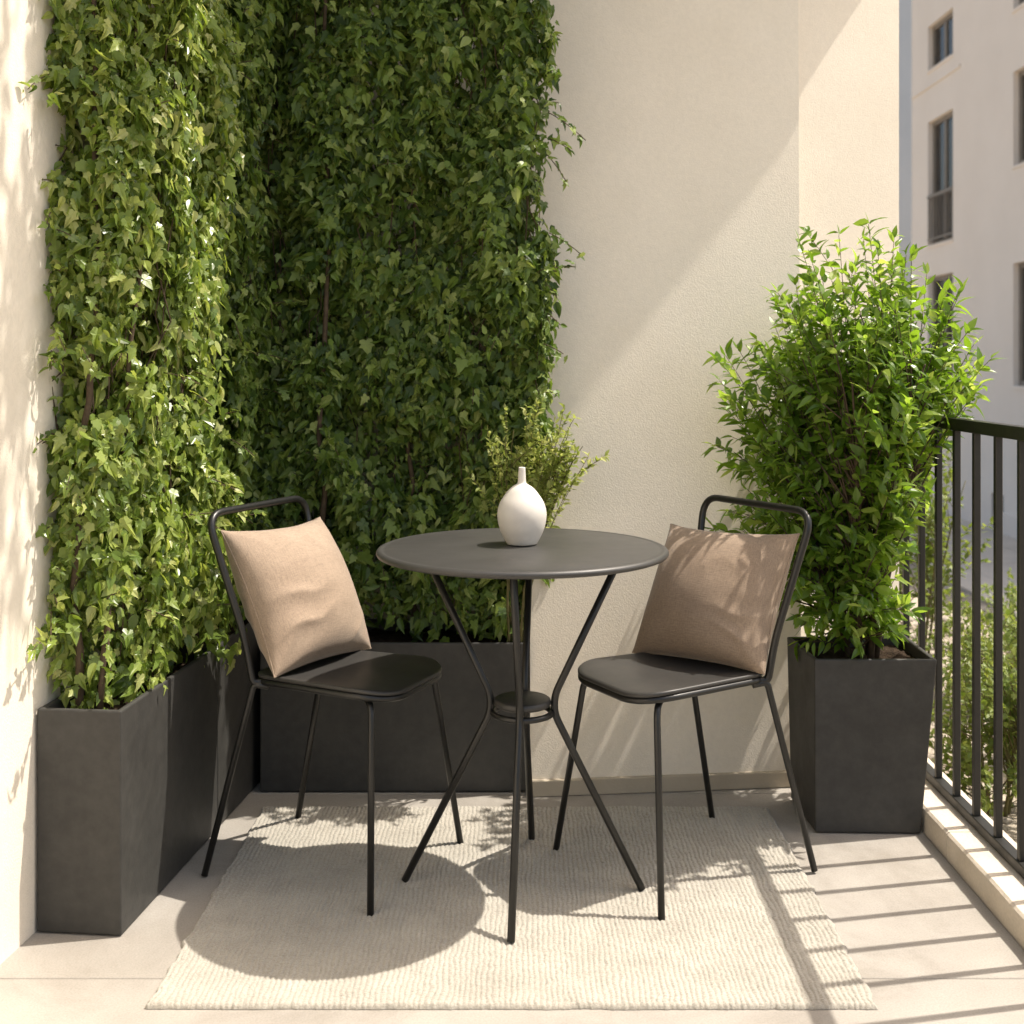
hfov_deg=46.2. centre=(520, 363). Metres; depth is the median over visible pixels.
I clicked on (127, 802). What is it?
planter
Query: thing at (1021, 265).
window
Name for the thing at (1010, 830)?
ground
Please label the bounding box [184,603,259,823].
planter
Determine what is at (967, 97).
apartment house
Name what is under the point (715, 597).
cushion
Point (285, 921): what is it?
rug
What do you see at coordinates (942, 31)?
window
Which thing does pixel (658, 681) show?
metal chair
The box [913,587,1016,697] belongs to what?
garden shrub
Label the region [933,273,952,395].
window
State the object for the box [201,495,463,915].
metal chair
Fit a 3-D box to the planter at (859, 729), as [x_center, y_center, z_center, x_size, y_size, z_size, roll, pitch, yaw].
[0.850,0.918,3.017,0.315,0.417,0.274,0,0,0]
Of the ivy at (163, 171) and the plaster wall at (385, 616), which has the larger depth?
the plaster wall at (385, 616)
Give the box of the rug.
[145,805,877,1009]
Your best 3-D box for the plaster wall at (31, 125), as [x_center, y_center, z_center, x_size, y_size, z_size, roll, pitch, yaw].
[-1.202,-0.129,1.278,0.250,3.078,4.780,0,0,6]
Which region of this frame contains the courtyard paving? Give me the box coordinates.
[910,513,1016,616]
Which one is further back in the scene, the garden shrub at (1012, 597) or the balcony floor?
the garden shrub at (1012, 597)
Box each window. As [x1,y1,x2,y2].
[926,11,952,73]
[926,111,952,248]
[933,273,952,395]
[1011,0,1023,13]
[1011,70,1023,169]
[1011,263,1023,389]
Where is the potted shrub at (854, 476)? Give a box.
[700,213,1002,660]
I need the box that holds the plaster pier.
[798,0,898,636]
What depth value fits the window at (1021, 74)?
17.00 m
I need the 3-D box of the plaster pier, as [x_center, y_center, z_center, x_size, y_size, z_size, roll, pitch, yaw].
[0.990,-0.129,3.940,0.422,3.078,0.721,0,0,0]
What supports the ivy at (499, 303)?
in the planter at (409, 756)
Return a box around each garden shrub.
[899,436,992,654]
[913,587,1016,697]
[929,599,1016,816]
[966,567,1016,660]
[987,606,1016,675]
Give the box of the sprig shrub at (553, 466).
[463,396,609,641]
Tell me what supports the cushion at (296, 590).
on the metal chair at (368, 678)
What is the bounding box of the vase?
[497,467,546,545]
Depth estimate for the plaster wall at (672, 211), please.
3.37 m
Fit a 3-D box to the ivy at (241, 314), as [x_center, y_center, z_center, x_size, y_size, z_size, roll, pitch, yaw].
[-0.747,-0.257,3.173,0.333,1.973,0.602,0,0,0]
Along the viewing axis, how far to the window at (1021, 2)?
16.94 m
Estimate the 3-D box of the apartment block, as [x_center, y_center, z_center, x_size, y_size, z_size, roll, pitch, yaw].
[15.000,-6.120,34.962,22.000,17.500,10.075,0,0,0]
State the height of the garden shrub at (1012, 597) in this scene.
0.699 m
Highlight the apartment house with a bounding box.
[911,0,1023,538]
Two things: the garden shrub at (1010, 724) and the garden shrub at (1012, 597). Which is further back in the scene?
the garden shrub at (1012, 597)
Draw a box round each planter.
[38,646,216,934]
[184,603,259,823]
[260,619,525,790]
[787,635,936,832]
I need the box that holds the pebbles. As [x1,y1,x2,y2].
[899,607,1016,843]
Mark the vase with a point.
(521, 514)
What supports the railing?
on the kerb
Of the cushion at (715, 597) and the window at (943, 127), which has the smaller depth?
the cushion at (715, 597)
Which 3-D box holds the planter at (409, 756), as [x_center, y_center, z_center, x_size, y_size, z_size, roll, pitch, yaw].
[-0.335,0.931,3.311,0.706,0.392,0.299,0,0,0]
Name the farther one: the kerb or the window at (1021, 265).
the window at (1021, 265)
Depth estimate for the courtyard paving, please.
14.98 m
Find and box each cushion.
[220,517,370,677]
[632,523,799,674]
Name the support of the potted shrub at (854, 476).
in the planter at (859, 729)
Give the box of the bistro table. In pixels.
[376,528,668,941]
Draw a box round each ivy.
[18,0,266,709]
[187,0,298,642]
[237,0,585,641]
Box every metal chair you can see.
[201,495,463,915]
[553,495,817,920]
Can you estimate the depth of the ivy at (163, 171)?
2.51 m
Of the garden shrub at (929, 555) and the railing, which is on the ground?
the garden shrub at (929, 555)
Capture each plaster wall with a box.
[0,0,231,964]
[236,5,528,618]
[529,0,800,796]
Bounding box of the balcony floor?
[0,782,1023,1023]
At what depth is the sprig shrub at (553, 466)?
3.08 m
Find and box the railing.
[902,416,1023,878]
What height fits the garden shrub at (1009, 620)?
0.660 m
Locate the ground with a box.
[899,564,1016,842]
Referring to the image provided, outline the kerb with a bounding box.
[921,758,1023,949]
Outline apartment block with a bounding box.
[899,0,911,317]
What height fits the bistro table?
0.730 m

